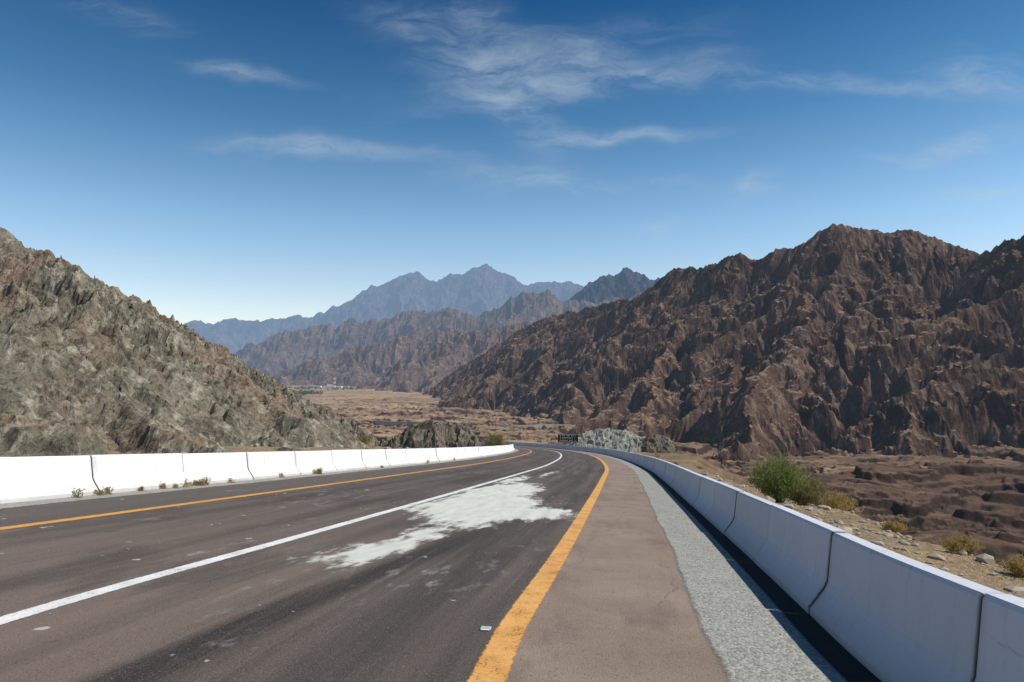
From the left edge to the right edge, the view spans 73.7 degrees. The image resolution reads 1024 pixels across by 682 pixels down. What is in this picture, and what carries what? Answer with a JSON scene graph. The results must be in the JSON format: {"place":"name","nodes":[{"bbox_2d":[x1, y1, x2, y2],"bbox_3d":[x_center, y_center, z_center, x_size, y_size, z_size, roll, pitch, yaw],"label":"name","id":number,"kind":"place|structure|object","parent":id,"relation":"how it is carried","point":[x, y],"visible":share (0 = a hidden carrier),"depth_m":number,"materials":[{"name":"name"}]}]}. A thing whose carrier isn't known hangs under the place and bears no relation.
{"place":"outdoors","nodes":[
{"label":"outdoors","id":0,"kind":"place"},
{"bbox_2d":[0,227,387,456],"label":"rocky hill","id":1,"kind":"structure","parent":0,"point":[89,365],"depth_m":62.70,"materials":[{"name":"grey stone"}]},
{"bbox_2d":[272,330,469,386],"bbox_3d":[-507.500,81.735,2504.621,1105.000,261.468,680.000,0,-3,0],"label":"mountain range","id":2,"kind":"structure","parent":0,"point":[352,366],"depth_m":2520.50,"materials":[{"name":"stone"}]},
{"bbox_2d":[183,264,583,354],"bbox_3d":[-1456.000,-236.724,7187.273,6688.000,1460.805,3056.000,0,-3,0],"label":"mountain range","id":3,"kind":"structure","parent":0,"point":[477,291],"depth_m":7791.70,"materials":[{"name":"grey stone"}]},
{"bbox_2d":[0,445,847,681],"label":"road","id":4,"kind":"structure","parent":0,"point":[424,591],"depth_m":7.21,"materials":[{"name":"grey asphalt"}]},
{"bbox_2d":[0,448,518,508],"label":"gravel verge","id":5,"kind":"structure","parent":4,"relation":"on","point":[30,503],"depth_m":16.47,"materials":[{"name":"grey gravel"}]},
{"bbox_2d":[71,466,322,497],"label":"green weeds","id":6,"kind":"object","parent":5,"relation":"on","point":[319,471],"visible":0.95,"depth_m":13.50,"materials":[{"name":"green plant"}]},
{"bbox_2d":[93,457,454,495],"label":"dry weeds","id":7,"kind":"object","parent":5,"relation":"on","point":[202,482],"visible":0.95,"depth_m":16.84,"materials":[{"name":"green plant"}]},
{"bbox_2d":[0,447,531,529],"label":"yellow edge line","id":8,"kind":"object","parent":4,"relation":"on","point":[59,520],"visible":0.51,"depth_m":13.31,"materials":[{"name":"paint"}]},
{"bbox_2d":[0,446,561,624],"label":"white lane line","id":9,"kind":"object","parent":4,"relation":"on","point":[7,618],"visible":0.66,"depth_m":7.44,"materials":[{"name":"paint"}]},
{"bbox_2d":[49,460,844,678],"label":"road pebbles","id":10,"kind":"object","parent":4,"relation":"on","point":[545,522],"visible":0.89,"depth_m":10.82,"materials":[{"name":"grey stone"}]},
{"bbox_2d":[480,626,491,630],"bbox_3d":[-0.221,2.405,5.710,0.090,0.016,0.082,0,-3,8],"label":"road stud","id":11,"kind":"object","parent":4,"relation":"on","point":[485,628],"visible":1,"depth_m":5.69,"materials":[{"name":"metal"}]},
{"bbox_2d":[467,449,608,681],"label":"yellow edge line","id":12,"kind":"object","parent":4,"relation":"on","point":[501,655],"visible":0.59,"depth_m":6.36,"materials":[{"name":"paint"}]},
{"bbox_2d":[514,445,844,681],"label":"gravel verge","id":13,"kind":"structure","parent":4,"relation":"on","point":[760,648],"depth_m":6.77,"materials":[{"name":"grey gravel"}]},
{"bbox_2d":[235,289,642,384],"bbox_3d":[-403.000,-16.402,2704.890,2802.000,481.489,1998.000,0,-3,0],"label":"mountain range","id":14,"kind":"structure","parent":0,"point":[273,355],"depth_m":3074.42,"materials":[{"name":"grey stone"}]},
{"bbox_2d":[356,321,531,392],"bbox_3d":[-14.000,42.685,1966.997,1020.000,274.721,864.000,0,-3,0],"label":"mountain range","id":15,"kind":"structure","parent":0,"point":[426,367],"depth_m":1998.81,"materials":[{"name":"stone"}]},
{"bbox_2d":[0,385,1023,597],"bbox_3d":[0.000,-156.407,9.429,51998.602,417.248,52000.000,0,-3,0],"label":"ground","id":16,"kind":"structure","parent":0,"point":[975,492],"depth_m":241.17,"materials":[{"name":"brown soil"}]},
{"bbox_2d":[0,444,514,503],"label":"concrete barrier","id":17,"kind":"object","parent":16,"relation":"on","point":[23,479],"visible":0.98,"depth_m":16.93,"materials":[{"name":"white concrete"}]},
{"bbox_2d":[222,443,411,449],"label":"scattered stones","id":18,"kind":"object","parent":16,"relation":"on","point":[258,445],"visible":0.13,"depth_m":64.50,"materials":[{"name":"stone"}]},
{"bbox_2d":[332,376,335,387],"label":"radio mast","id":19,"kind":"object","parent":16,"relation":"on","point":[334,384],"visible":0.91,"depth_m":1924.78,"materials":[{"name":"white metal"}]},
{"bbox_2d":[357,432,370,443],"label":"green bush","id":20,"kind":"object","parent":16,"relation":"on","point":[363,439],"visible":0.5,"depth_m":79.22,"materials":[{"name":"green plant"}]},
{"bbox_2d":[285,385,563,437],"bbox_3d":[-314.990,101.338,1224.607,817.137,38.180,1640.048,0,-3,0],"label":"distant trees","id":21,"kind":"object","parent":16,"relation":"on","point":[302,392],"visible":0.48,"depth_m":1804.72,"materials":[{"name":"plant"}]},
{"bbox_2d":[375,420,489,448],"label":"rock outcrop","id":22,"kind":"object","parent":16,"relation":"on","point":[428,434],"visible":0.38,"depth_m":87.24,"materials":[{"name":"grey stone"}]},
{"bbox_2d":[485,431,508,445],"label":"green bush","id":23,"kind":"object","parent":16,"relation":"on","point":[495,441],"visible":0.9,"depth_m":90.98,"materials":[{"name":"green plant"}]},
{"bbox_2d":[558,434,577,445],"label":"road sign","id":24,"kind":"object","parent":16,"relation":"on","point":[566,438],"visible":0.98,"depth_m":144.97,"materials":[{"name":"metal"}]},
{"bbox_2d":[564,428,644,452],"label":"rubble mound","id":25,"kind":"object","parent":16,"relation":"on","point":[619,440],"visible":0.37,"depth_m":145.59,"materials":[{"name":"grey stone"}]},
{"bbox_2d":[640,433,682,453],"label":"rock outcrop","id":26,"kind":"object","parent":16,"relation":"on","point":[656,443],"visible":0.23,"depth_m":143.69,"materials":[{"name":"grey stone"}]},
{"bbox_2d":[590,452,881,681],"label":"drainage gap","id":27,"kind":"object","parent":16,"relation":"on","point":[837,656],"visible":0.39,"depth_m":6.89,"materials":[{"name":"black"}]},
{"bbox_2d":[505,441,1023,681],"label":"concrete barrier","id":28,"kind":"object","parent":16,"relation":"on","point":[882,614],"visible":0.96,"depth_m":5.55,"materials":[{"name":"white concrete"}]},
{"bbox_2d":[745,445,809,502],"bbox_3d":[9.137,4.615,23.849,2.073,2.000,2.218,0,-3,0],"label":"green bush","id":29,"kind":"object","parent":16,"relation":"on","point":[777,482],"visible":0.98,"depth_m":23.50,"materials":[{"name":"green plant"}]},
{"bbox_2d":[788,463,832,505],"bbox_3d":[10.345,5.095,24.300,1.951,1.586,2.005,0,-3,0],"label":"green bush","id":30,"kind":"object","parent":16,"relation":"on","point":[805,495],"visible":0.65,"depth_m":24.02,"materials":[{"name":"green plant"}]},
{"bbox_2d":[818,488,860,510],"bbox_3d":[11.355,5.618,23.873,1.393,0.859,1.442,-3,-4,39],"label":"dry bush","id":31,"kind":"object","parent":16,"relation":"on","point":[837,501],"visible":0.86,"depth_m":23.79,"materials":[{"name":"yellow plant"}]},
{"bbox_2d":[686,468,1023,598],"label":"scattered stones","id":32,"kind":"object","parent":16,"relation":"on","point":[985,558],"visible":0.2,"depth_m":14.59,"materials":[{"name":"beige stone"}]},
{"bbox_2d":[880,519,908,531],"bbox_3d":[10.198,4.929,18.240,0.661,0.365,0.710,0,-3,0],"label":"dry bush","id":33,"kind":"object","parent":16,"relation":"on","point":[894,526],"visible":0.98,"depth_m":18.13,"materials":[{"name":"yellow plant"}]},
{"bbox_2d":[934,531,984,554],"bbox_3d":[8.992,4.034,13.693,0.872,0.522,0.837,0,-3,0],"label":"dry bush","id":34,"kind":"object","parent":16,"relation":"on","point":[967,544],"visible":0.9,"depth_m":13.59,"materials":[{"name":"yellow plant"}]},
{"bbox_2d":[998,552,1023,576],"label":"dry bush","id":35,"kind":"object","parent":16,"relation":"on","point":[1016,567],"visible":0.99,"depth_m":11.62,"materials":[{"name":"yellow plant"}]},
{"bbox_2d":[0,0,1023,323],"label":"sky","id":36,"kind":"structure","parent":0,"point":[207,161],"materials":[{"name":"blue"}]},
{"bbox_2d":[562,267,659,303],"bbox_3d":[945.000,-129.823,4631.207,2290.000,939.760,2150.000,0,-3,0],"label":"mountain peak","id":37,"kind":"structure","parent":0,"point":[626,282],"depth_m":5091.33,"materials":[{"name":"grey stone"}]},
{"bbox_2d":[422,223,1023,461],"bbox_3d":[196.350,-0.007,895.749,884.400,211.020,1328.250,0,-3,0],"label":"mountain","id":38,"kind":"structure","parent":0,"point":[850,339],"depth_m":563.14,"materials":[{"name":"brown stone"}]},
{"bbox_2d":[994,557,1008,568],"bbox_3d":[10.330,4.736,14.350,0.684,0.481,0.635,0,-3,0],"label":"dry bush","id":39,"kind":"object","parent":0,"point":[996,560],"visible":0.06,"depth_m":14.33,"materials":[{"name":"brown plant"}]},
{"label":"valley road","id":40,"kind":"structure","parent":0,"visible":0},
{"bbox_2d":[355,420,575,427],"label":"road parapet","id":41,"kind":"structure","parent":40,"relation":"on","point":[387,423],"depth_m":599.53,"materials":[{"name":"grey concrete"}]}
]}

